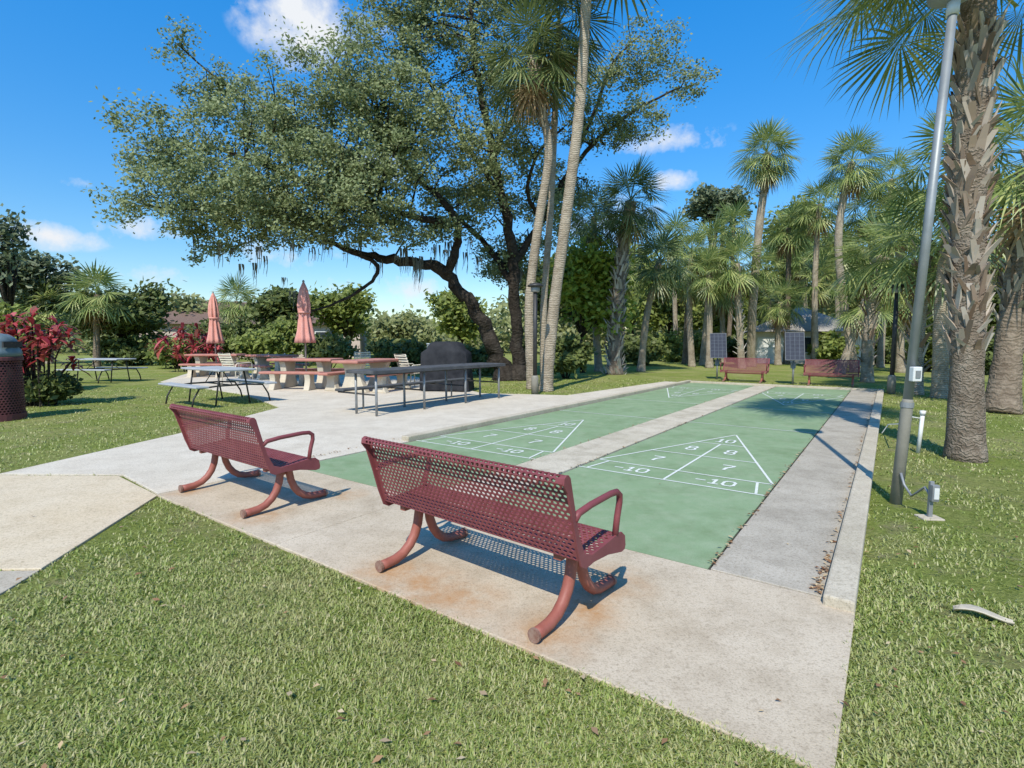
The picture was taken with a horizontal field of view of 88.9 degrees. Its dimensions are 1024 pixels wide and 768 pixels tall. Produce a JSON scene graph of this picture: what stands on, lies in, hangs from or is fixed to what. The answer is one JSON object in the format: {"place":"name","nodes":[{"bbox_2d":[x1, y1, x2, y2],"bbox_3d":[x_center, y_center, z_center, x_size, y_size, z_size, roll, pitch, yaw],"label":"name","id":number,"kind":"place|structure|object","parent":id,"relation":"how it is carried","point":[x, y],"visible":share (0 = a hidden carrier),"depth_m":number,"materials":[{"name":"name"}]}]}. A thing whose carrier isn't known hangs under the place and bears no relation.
{"place":"outdoors","nodes":[
{"label":"outdoors","id":0,"kind":"place"},
{"bbox_2d":[0,570,38,594],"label":"path","id":1,"kind":"structure","parent":0,"point":[8,580],"depth_m":3.50,"materials":[{"name":"concrete"}]},
{"bbox_2d":[0,475,156,570],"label":"path","id":2,"kind":"structure","parent":0,"point":[68,513],"depth_m":4.85,"materials":[{"name":"concrete"}]},
{"bbox_2d":[157,470,396,545],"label":"slab","id":3,"kind":"structure","parent":0,"point":[288,513],"depth_m":5.08,"materials":[{"name":"concrete"}]},
{"bbox_2d":[169,404,327,517],"bbox_3d":[-2.672,0.677,5.330,1.688,0.914,0.838,4,6,37],"label":"park bench","id":4,"kind":"object","parent":3,"relation":"on","point":[279,464],"visible":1,"depth_m":5.00,"materials":[{"name":"paint"}]},
{"bbox_2d":[0,373,674,494],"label":"patio","id":5,"kind":"structure","parent":0,"point":[332,421],"depth_m":9.95,"materials":[{"name":"concrete"}]},
{"bbox_2d":[178,354,249,377],"bbox_3d":[-13.200,-0.851,23.310,2.242,0.976,2.299,0,5,-3],"label":"concrete table","id":6,"kind":"object","parent":5,"relation":"on","point":[200,360],"visible":0.57,"depth_m":22.92,"materials":[{"name":"beige concrete"}]},
{"bbox_2d":[206,291,223,362],"bbox_3d":[-13.223,-2.227,23.186,0.734,3.740,0.734,0,5,0],"label":"patio umbrella","id":7,"kind":"object","parent":5,"relation":"on","point":[214,335],"visible":0.99,"depth_m":23.00,"materials":[{"name":"pink fabric"}]},
{"bbox_2d":[158,366,276,406],"bbox_3d":[-7.500,0.028,13.348,2.088,0.889,1.972,3,6,36],"label":"picnic table","id":8,"kind":"object","parent":5,"relation":"on","point":[219,369],"visible":1,"depth_m":13.12,"materials":[{"name":"grey plastic"}]},
{"bbox_2d":[233,354,309,379],"bbox_3d":[-10.200,-0.760,22.214,2.242,0.976,2.299,3,5,29],"label":"concrete table","id":9,"kind":"object","parent":5,"relation":"on","point":[261,362],"visible":0.62,"depth_m":21.73,"materials":[{"name":"beige concrete"}]},
{"bbox_2d":[258,358,344,390],"bbox_3d":[-6.950,-0.378,17.630,2.242,0.976,2.299,1,5,7],"label":"concrete table","id":10,"kind":"object","parent":5,"relation":"on","point":[288,372],"visible":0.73,"depth_m":17.24,"materials":[{"name":"beige concrete"}]},
{"bbox_2d":[294,280,315,370],"bbox_3d":[-6.962,-1.680,17.520,0.714,3.590,0.714,0,5,0],"label":"patio umbrella","id":11,"kind":"object","parent":5,"relation":"on","point":[305,334],"visible":0.99,"depth_m":17.34,"materials":[{"name":"pink fabric"}]},
{"bbox_2d":[318,358,410,392],"bbox_3d":[-4.600,-0.295,16.633,2.299,0.976,2.242,2,5,21],"label":"concrete table","id":12,"kind":"object","parent":5,"relation":"on","point":[332,384],"visible":0.71,"depth_m":16.03,"materials":[{"name":"beige concrete"}]},
{"bbox_2d":[335,362,504,415],"bbox_3d":[-2.090,0.025,12.913,1.453,0.958,4.520,3,6,36],"label":"long table","id":13,"kind":"object","parent":5,"relation":"on","point":[375,372],"visible":1,"depth_m":12.32,"materials":[{"name":"grey metal"}]},
{"bbox_2d":[419,341,473,391],"bbox_3d":[-2.047,-0.564,16.416,1.660,1.550,0.829,1,5,9],"label":"covered grill","id":14,"kind":"object","parent":5,"relation":"on","point":[443,352],"visible":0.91,"depth_m":16.07,"materials":[{"name":"metal"}]},
{"bbox_2d":[402,380,690,441],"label":"kerb","id":15,"kind":"structure","parent":5,"relation":"on","point":[448,430],"depth_m":10.62,"materials":[{"name":"concrete"}]},
{"bbox_2d":[0,342,1023,767],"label":"ground","id":16,"kind":"structure","parent":0,"point":[664,370],"depth_m":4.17,"materials":[{"name":"green plant"}]},
{"bbox_2d":[0,333,27,421],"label":"trash can","id":17,"kind":"object","parent":16,"relation":"on","point":[12,401],"visible":1,"depth_m":10.44,"materials":[{"name":"metal"}]},
{"bbox_2d":[0,203,40,308],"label":"leafy tree","id":18,"kind":"object","parent":16,"relation":"on","point":[9,239],"visible":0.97,"depth_m":29.42,"materials":[{"name":"green plant"}]},
{"bbox_2d":[0,299,54,378],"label":"leafy shrub","id":19,"kind":"object","parent":16,"relation":"on","point":[6,310],"visible":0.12,"depth_m":15.83,"materials":[{"name":"red plant"}]},
{"bbox_2d":[0,306,90,406],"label":"red leaf plant","id":20,"kind":"object","parent":16,"relation":"on","point":[41,343],"visible":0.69,"depth_m":12.57,"materials":[{"name":"brown plant"}]},
{"bbox_2d":[14,275,78,363],"bbox_3d":[-31.802,-4.494,35.847,4.722,6.355,4.799,0,5,0],"label":"shrub","id":21,"kind":"object","parent":16,"relation":"on","point":[46,293],"visible":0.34,"depth_m":34.95,"materials":[{"name":"plant"}]},
{"bbox_2d":[0,243,97,362],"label":"leafy tree","id":22,"kind":"object","parent":16,"relation":"on","point":[42,266],"visible":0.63,"depth_m":35.01,"materials":[{"name":"green plant"}]},
{"bbox_2d":[23,370,84,404],"bbox_3d":[-11.508,0.081,13.036,1.504,0.912,1.252,3,5,28],"label":"leafy shrub","id":23,"kind":"object","parent":16,"relation":"on","point":[63,386],"visible":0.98,"depth_m":12.70,"materials":[{"name":"green plant"}]},
{"bbox_2d":[50,256,140,366],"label":"palm tree","id":24,"kind":"object","parent":16,"relation":"on","point":[102,278],"visible":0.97,"depth_m":31.29,"materials":[{"name":"green plant"}]},
{"bbox_2d":[56,358,147,383],"bbox_3d":[-15.798,-0.541,20.180,2.088,0.889,1.972,1,5,7],"label":"picnic table","id":25,"kind":"object","parent":16,"relation":"on","point":[101,369],"visible":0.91,"depth_m":20.13,"materials":[{"name":"metal"}]},
{"bbox_2d":[54,277,186,347],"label":"leafy tree","id":26,"kind":"object","parent":16,"relation":"on","point":[151,307],"visible":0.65,"depth_m":33.00,"materials":[{"name":"green plant"}]},
{"bbox_2d":[87,328,171,365],"bbox_3d":[-24.425,-2.406,33.514,5.188,2.476,4.030,-3,6,-35],"label":"leafy shrub","id":27,"kind":"object","parent":16,"relation":"on","point":[136,348],"visible":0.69,"depth_m":32.87,"materials":[{"name":"green plant"}]},
{"bbox_2d":[144,336,203,368],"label":"leafy shrub","id":28,"kind":"object","parent":16,"relation":"on","point":[163,358],"visible":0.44,"depth_m":29.17,"materials":[{"name":"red plant"}]},
{"bbox_2d":[165,287,208,314],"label":"leafy tree","id":29,"kind":"object","parent":16,"relation":"on","point":[187,303],"visible":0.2,"depth_m":46.60,"materials":[{"name":"green plant"}]},
{"bbox_2d":[146,322,229,371],"bbox_3d":[-16.287,-1.880,26.719,3.409,2.520,3.688,4,6,38],"label":"red leaf plant","id":30,"kind":"object","parent":16,"relation":"on","point":[209,348],"visible":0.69,"depth_m":26.49,"materials":[{"name":"brown plant"}]},
{"bbox_2d":[183,315,258,361],"bbox_3d":[-18.830,-2.886,33.946,4.252,3.344,4.229,4,6,41],"label":"leafy shrub","id":31,"kind":"object","parent":16,"relation":"on","point":[239,328],"visible":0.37,"depth_m":33.58,"materials":[{"name":"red plant"}]},
{"bbox_2d":[206,271,258,360],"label":"palm tree","id":32,"kind":"object","parent":16,"relation":"on","point":[234,312],"visible":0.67,"depth_m":41.01,"materials":[{"name":"green plant"}]},
{"bbox_2d":[139,302,366,358],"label":"house","id":33,"kind":"structure","parent":16,"relation":"on","point":[194,317],"depth_m":45.89,"materials":[{"name":"paint"}]},
{"bbox_2d":[226,327,288,367],"bbox_3d":[-14.035,-1.995,28.910,3.294,2.405,3.260,0,5,0],"label":"leafy shrub","id":34,"kind":"object","parent":16,"relation":"on","point":[262,341],"visible":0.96,"depth_m":28.39,"materials":[{"name":"green plant"}]},
{"bbox_2d":[234,283,316,332],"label":"leafy tree","id":35,"kind":"object","parent":16,"relation":"on","point":[274,303],"visible":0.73,"depth_m":34.66,"materials":[{"name":"green plant"}]},
{"bbox_2d":[267,317,302,357],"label":"leafy shrub","id":36,"kind":"object","parent":16,"relation":"on","point":[287,328],"visible":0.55,"depth_m":32.10,"materials":[{"name":"green plant"}]},
{"bbox_2d":[297,331,359,367],"bbox_3d":[-9.727,-1.816,28.011,3.335,2.203,2.964,4,6,39],"label":"leafy shrub","id":37,"kind":"object","parent":16,"relation":"on","point":[335,345],"visible":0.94,"depth_m":27.45,"materials":[{"name":"green plant"}]},
{"bbox_2d":[291,282,377,359],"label":"leafy tree","id":38,"kind":"object","parent":16,"relation":"on","point":[345,318],"visible":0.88,"depth_m":36.71,"materials":[{"name":"green plant"}]},
{"bbox_2d":[365,335,426,366],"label":"leafy shrub","id":39,"kind":"object","parent":16,"relation":"on","point":[412,349],"visible":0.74,"depth_m":25.37,"materials":[{"name":"green plant"}]},
{"bbox_2d":[81,0,721,380],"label":"oak tree","id":40,"kind":"object","parent":16,"relation":"on","point":[343,185],"visible":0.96,"depth_m":17.61,"materials":[{"name":"green plant"}]},
{"bbox_2d":[364,305,447,346],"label":"leafy tree","id":41,"kind":"object","parent":16,"relation":"on","point":[401,325],"visible":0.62,"depth_m":49.36,"materials":[{"name":"green plant"}]},
{"bbox_2d":[423,287,487,343],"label":"leafy tree","id":42,"kind":"object","parent":16,"relation":"on","point":[450,311],"visible":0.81,"depth_m":38.33,"materials":[{"name":"green plant"}]},
{"bbox_2d":[0,262,994,354],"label":"wood","id":43,"kind":"object","parent":16,"relation":"on","point":[502,325],"visible":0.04,"depth_m":62.99,"materials":[{"name":"green plant"}]},
{"bbox_2d":[0,387,1022,767],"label":"fallen leaves","id":44,"kind":"object","parent":16,"relation":"on","point":[544,681],"visible":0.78,"depth_m":2.67,"materials":[{"name":"brown plant"}]},
{"bbox_2d":[470,0,597,389],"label":"palm tree","id":45,"kind":"object","parent":16,"relation":"on","point":[533,90],"visible":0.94,"depth_m":16.39,"materials":[{"name":"green plant"}]},
{"bbox_2d":[527,283,542,394],"bbox_3d":[0.680,-1.319,15.344,0.460,3.280,0.460,0,5,0],"label":"path light","id":46,"kind":"object","parent":16,"relation":"on","point":[535,288],"visible":0.98,"depth_m":15.30,"materials":[{"name":"metal"}]},
{"bbox_2d":[519,244,578,326],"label":"leafy tree","id":47,"kind":"object","parent":16,"relation":"on","point":[522,298],"visible":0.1,"depth_m":31.73,"materials":[{"name":"green plant"}]},
{"bbox_2d":[503,0,623,384],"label":"palm tree","id":48,"kind":"object","parent":16,"relation":"on","point":[546,262],"visible":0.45,"depth_m":17.52,"materials":[{"name":"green plant"}]},
{"bbox_2d":[276,504,854,767],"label":"slab","id":49,"kind":"structure","parent":16,"relation":"on","point":[735,654],"depth_m":2.95,"materials":[{"name":"concrete"}]},
{"bbox_2d":[361,436,625,643],"bbox_3d":[-0.134,0.836,3.428,1.688,0.914,0.838,4,6,39],"label":"park bench","id":50,"kind":"object","parent":49,"relation":"on","point":[429,500],"visible":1,"depth_m":3.06,"materials":[{"name":"paint"}]},
{"bbox_2d":[554,332,597,378],"bbox_3d":[2.186,-1.224,22.034,2.047,2.010,2.515,4,7,43],"label":"leafy shrub","id":51,"kind":"object","parent":16,"relation":"on","point":[572,352],"visible":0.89,"depth_m":21.63,"materials":[{"name":"green plant"}]},
{"bbox_2d":[553,182,623,371],"bbox_3d":[4.092,-5.473,26.494,4.159,9.847,4.109,0,5,0],"label":"palm tree","id":52,"kind":"object","parent":16,"relation":"on","point":[598,364],"visible":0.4,"depth_m":26.23,"materials":[{"name":"green plant"}]},
{"bbox_2d":[537,223,651,372],"bbox_3d":[3.937,-4.099,25.615,6.138,7.226,4.736,0,5,0],"label":"leafy tree","id":53,"kind":"object","parent":16,"relation":"on","point":[586,285],"visible":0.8,"depth_m":24.82,"materials":[{"name":"green plant"}]},
{"bbox_2d":[530,0,659,391],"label":"palm tree","id":54,"kind":"object","parent":16,"relation":"on","point":[546,379],"visible":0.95,"depth_m":16.01,"materials":[{"name":"beige plant"}]},
{"bbox_2d":[587,150,677,374],"bbox_3d":[5.443,-5.578,24.594,4.558,10.556,4.627,0,5,0],"label":"palm tree","id":55,"kind":"object","parent":16,"relation":"on","point":[627,218],"visible":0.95,"depth_m":24.32,"materials":[{"name":"green plant"}]},
{"bbox_2d":[622,334,671,365],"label":"leafy shrub","id":56,"kind":"object","parent":16,"relation":"on","point":[655,349],"visible":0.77,"depth_m":33.01,"materials":[{"name":"green plant"}]},
{"bbox_2d":[629,226,698,371],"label":"palm tree","id":57,"kind":"object","parent":16,"relation":"on","point":[656,273],"visible":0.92,"depth_m":26.48,"materials":[{"name":"green plant"}]},
{"bbox_2d":[485,387,850,569],"bbox_3d":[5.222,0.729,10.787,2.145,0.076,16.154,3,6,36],"label":"court lane","id":58,"kind":"structure","parent":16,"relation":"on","point":[688,524],"depth_m":6.15,"materials":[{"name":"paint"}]},
{"bbox_2d":[309,383,752,492],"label":"court lane","id":59,"kind":"structure","parent":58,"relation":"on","point":[356,467],"depth_m":9.02,"materials":[{"name":"paint"}]},
{"bbox_2d":[416,387,735,458],"bbox_3d":[2.892,0.546,12.458,2.262,0.002,11.967,3,6,36],"label":"lane marking","id":60,"kind":"object","parent":59,"relation":"on","point":[530,428],"visible":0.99,"depth_m":8.62,"materials":[{"name":"paint"}]},
{"bbox_2d":[450,385,775,504],"bbox_3d":[4.076,0.652,11.609,0.640,0.092,16.158,3,6,36],"label":"divider strip","id":61,"kind":"object","parent":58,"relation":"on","point":[565,460],"visible":0.42,"depth_m":8.22,"materials":[{"name":"concrete"}]},
{"bbox_2d":[580,391,842,495],"bbox_3d":[5.221,0.686,10.781,2.167,0.002,11.967,3,6,36],"label":"lane marking","id":62,"kind":"object","parent":58,"relation":"on","point":[757,483],"visible":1,"depth_m":6.78,"materials":[{"name":"paint"}]},
{"bbox_2d":[711,390,876,597],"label":"walkway","id":63,"kind":"structure","parent":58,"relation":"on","point":[800,506],"depth_m":4.71,"materials":[{"name":"concrete"}]},
{"bbox_2d":[822,389,883,611],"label":"kerb","id":64,"kind":"structure","parent":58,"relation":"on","point":[841,587],"depth_m":4.13,"materials":[{"name":"concrete"}]},
{"bbox_2d":[626,267,718,334],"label":"leafy tree","id":65,"kind":"object","parent":16,"relation":"on","point":[661,315],"visible":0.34,"depth_m":43.26,"materials":[{"name":"green plant"}]},
{"bbox_2d":[652,209,701,360],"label":"palm tree","id":66,"kind":"object","parent":16,"relation":"on","point":[679,226],"visible":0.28,"depth_m":39.81,"materials":[{"name":"green plant"}]},
{"bbox_2d":[654,328,713,361],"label":"leafy shrub","id":67,"kind":"object","parent":16,"relation":"on","point":[674,342],"visible":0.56,"depth_m":38.87,"materials":[{"name":"green plant"}]},
{"bbox_2d":[662,244,712,363],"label":"palm tree","id":68,"kind":"object","parent":16,"relation":"on","point":[685,354],"visible":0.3,"depth_m":35.70,"materials":[{"name":"green plant"}]},
{"bbox_2d":[664,221,721,366],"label":"palm tree","id":69,"kind":"object","parent":16,"relation":"on","point":[696,238],"visible":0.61,"depth_m":31.46,"materials":[{"name":"green plant"}]},
{"bbox_2d":[683,238,736,367],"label":"palm tree","id":70,"kind":"object","parent":16,"relation":"on","point":[708,293],"visible":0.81,"depth_m":29.98,"materials":[{"name":"green plant"}]},
{"bbox_2d":[685,210,743,364],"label":"palm tree","id":71,"kind":"object","parent":16,"relation":"on","point":[717,226],"visible":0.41,"depth_m":33.31,"materials":[{"name":"green plant"}]},
{"bbox_2d":[678,182,758,330],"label":"leafy tree","id":72,"kind":"object","parent":16,"relation":"on","point":[704,202],"visible":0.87,"depth_m":49.92,"materials":[{"name":"green plant"}]},
{"bbox_2d":[710,333,726,378],"bbox_3d":[8.425,-1.129,21.373,0.632,1.901,0.443,1,5,14],"label":"shuffleboard scoreboard","id":73,"kind":"object","parent":16,"relation":"on","point":[718,345],"visible":1,"depth_m":21.34,"materials":[{"name":"grey metal"}]},
{"bbox_2d":[693,261,748,362],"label":"palm tree","id":74,"kind":"object","parent":16,"relation":"on","point":[722,307],"visible":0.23,"depth_m":37.52,"materials":[{"name":"green plant"}]},
{"bbox_2d":[706,197,755,357],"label":"palm tree","id":75,"kind":"object","parent":16,"relation":"on","point":[733,213],"visible":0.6,"depth_m":40.78,"materials":[{"name":"green plant"}]},
{"bbox_2d":[699,263,766,334],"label":"leafy tree","id":76,"kind":"object","parent":16,"relation":"on","point":[744,313],"visible":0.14,"depth_m":48.47,"materials":[{"name":"green plant"}]},
{"bbox_2d":[705,229,777,368],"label":"palm tree","id":77,"kind":"object","parent":16,"relation":"on","point":[737,281],"visible":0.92,"depth_m":29.34,"materials":[{"name":"green plant"}]},
{"bbox_2d":[720,358,769,382],"bbox_3d":[8.989,-0.543,20.234,1.688,0.914,0.838,3,6,36],"label":"park bench","id":78,"kind":"object","parent":16,"relation":"on","point":[729,368],"visible":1,"depth_m":20.32,"materials":[{"name":"paint"}]},
{"bbox_2d":[725,117,807,366],"bbox_3d":[14.587,-8.147,30.448,4.520,14.698,4.317,0,5,0],"label":"palm tree","id":79,"kind":"object","parent":16,"relation":"on","point":[768,175],"visible":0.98,"depth_m":29.97,"materials":[{"name":"green plant"}]},
{"bbox_2d":[743,243,793,320],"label":"palm tree","id":80,"kind":"object","parent":16,"relation":"on","point":[774,275],"visible":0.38,"depth_m":46.53,"materials":[{"name":"green plant"}]},
{"bbox_2d":[757,275,814,364],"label":"palm tree","id":81,"kind":"object","parent":16,"relation":"on","point":[778,319],"visible":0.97,"depth_m":33.63,"materials":[{"name":"green plant"}]},
{"bbox_2d":[761,193,823,363],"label":"palm tree","id":82,"kind":"object","parent":16,"relation":"on","point":[787,241],"visible":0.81,"depth_m":35.25,"materials":[{"name":"green plant"}]},
{"bbox_2d":[752,187,833,313],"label":"palm tree","id":83,"kind":"object","parent":16,"relation":"on","point":[791,226],"visible":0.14,"depth_m":52.17,"materials":[{"name":"green plant"}]},
{"bbox_2d":[785,332,804,384],"bbox_3d":[10.196,-0.921,18.870,0.632,1.901,0.443,2,5,20],"label":"shuffleboard scoreboard","id":84,"kind":"object","parent":16,"relation":"on","point":[794,346],"visible":1,"depth_m":18.83,"materials":[{"name":"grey metal"}]},
{"bbox_2d":[772,238,827,308],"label":"palm tree","id":85,"kind":"object","parent":16,"relation":"on","point":[797,267],"visible":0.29,"depth_m":45.06,"materials":[{"name":"green plant"}]},
{"bbox_2d":[744,307,861,363],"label":"house","id":86,"kind":"structure","parent":16,"relation":"on","point":[765,344],"depth_m":36.20,"materials":[{"name":"beige paint"}]},
{"bbox_2d":[783,179,853,363],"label":"palm tree","id":87,"kind":"object","parent":16,"relation":"on","point":[818,225],"visible":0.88,"depth_m":33.34,"materials":[{"name":"green plant"}]},
{"bbox_2d":[791,248,847,363],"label":"palm tree","id":88,"kind":"object","parent":16,"relation":"on","point":[830,270],"visible":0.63,"depth_m":34.31,"materials":[{"name":"green plant"}]},
{"bbox_2d":[803,359,859,386],"bbox_3d":[11.303,-0.399,18.507,1.688,0.914,0.838,3,6,32],"label":"park bench","id":89,"kind":"object","parent":16,"relation":"on","point":[853,375],"visible":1,"depth_m":18.64,"materials":[{"name":"paint"}]},
{"bbox_2d":[799,217,867,319],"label":"palm tree","id":90,"kind":"object","parent":16,"relation":"on","point":[831,237],"visible":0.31,"depth_m":39.09,"materials":[{"name":"green plant"}]},
{"bbox_2d":[814,336,859,367],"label":"leafy shrub","id":91,"kind":"object","parent":16,"relation":"on","point":[831,349],"visible":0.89,"depth_m":30.50,"materials":[{"name":"green plant"}]},
{"bbox_2d":[812,123,896,371],"bbox_3d":[17.016,-6.688,26.485,3.784,12.384,3.575,0,5,0],"label":"palm tree","id":92,"kind":"object","parent":16,"relation":"on","point":[853,181],"visible":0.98,"depth_m":26.16,"materials":[{"name":"green plant"}]},
{"bbox_2d":[833,179,894,364],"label":"palm tree","id":93,"kind":"object","parent":16,"relation":"on","point":[852,220],"visible":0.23,"depth_m":32.45,"materials":[{"name":"green plant"}]},
{"bbox_2d":[824,268,909,373],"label":"palm tree","id":94,"kind":"object","parent":16,"relation":"on","point":[852,339],"visible":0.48,"depth_m":24.75,"materials":[{"name":"green plant"}]},
{"bbox_2d":[822,202,935,382],"bbox_3d":[13.970,-3.442,19.832,4.024,6.882,4.176,0,5,0],"label":"palm tree","id":95,"kind":"object","parent":16,"relation":"on","point":[869,324],"visible":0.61,"depth_m":19.77,"materials":[{"name":"green plant"}]},
{"bbox_2d":[855,147,927,367],"bbox_3d":[21.903,-7.295,30.479,3.943,12.780,3.854,0,5,0],"label":"palm tree","id":96,"kind":"object","parent":16,"relation":"on","point":[880,359],"visible":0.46,"depth_m":30.25,"materials":[{"name":"green plant"}]},
{"bbox_2d":[765,0,1023,462],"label":"palm tree","id":97,"kind":"object","parent":16,"relation":"on","point":[977,68],"visible":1,"depth_m":6.83,"materials":[{"name":"grey plant"}]},
{"bbox_2d":[886,284,904,393],"bbox_3d":[11.424,-1.341,15.611,0.460,3.280,0.460,0,5,0],"label":"path light","id":98,"kind":"object","parent":16,"relation":"on","point":[891,383],"visible":0.76,"depth_m":15.59,"materials":[{"name":"metal"}]},
{"bbox_2d":[878,248,936,372],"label":"palm tree","id":99,"kind":"object","parent":16,"relation":"on","point":[900,347],"visible":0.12,"depth_m":25.77,"materials":[{"name":"green plant"}]},
{"bbox_2d":[889,0,966,504],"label":"light pole","id":100,"kind":"object","parent":16,"relation":"on","point":[913,374],"visible":0.94,"depth_m":4.96,"materials":[{"name":"metal"}]},
{"bbox_2d":[852,176,1005,394],"bbox_3d":[11.988,-2.789,15.255,3.928,6.327,3.776,0,5,0],"label":"palm tree","id":101,"kind":"object","parent":16,"relation":"on","point":[929,292],"visible":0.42,"depth_m":15.26,"materials":[{"name":"green plant"}]},
{"bbox_2d":[874,100,1023,398],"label":"palm tree","id":102,"kind":"object","parent":16,"relation":"on","point":[940,375],"visible":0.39,"depth_m":14.33,"materials":[{"name":"green plant"}]},
{"bbox_2d":[907,51,1023,414],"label":"palm tree","id":103,"kind":"object","parent":16,"relation":"on","point":[1003,392],"visible":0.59,"depth_m":11.67,"materials":[{"name":"green plant"}]},
{"bbox_2d":[0,0,1023,341],"label":"sky","id":104,"kind":"structure","parent":0,"point":[54,54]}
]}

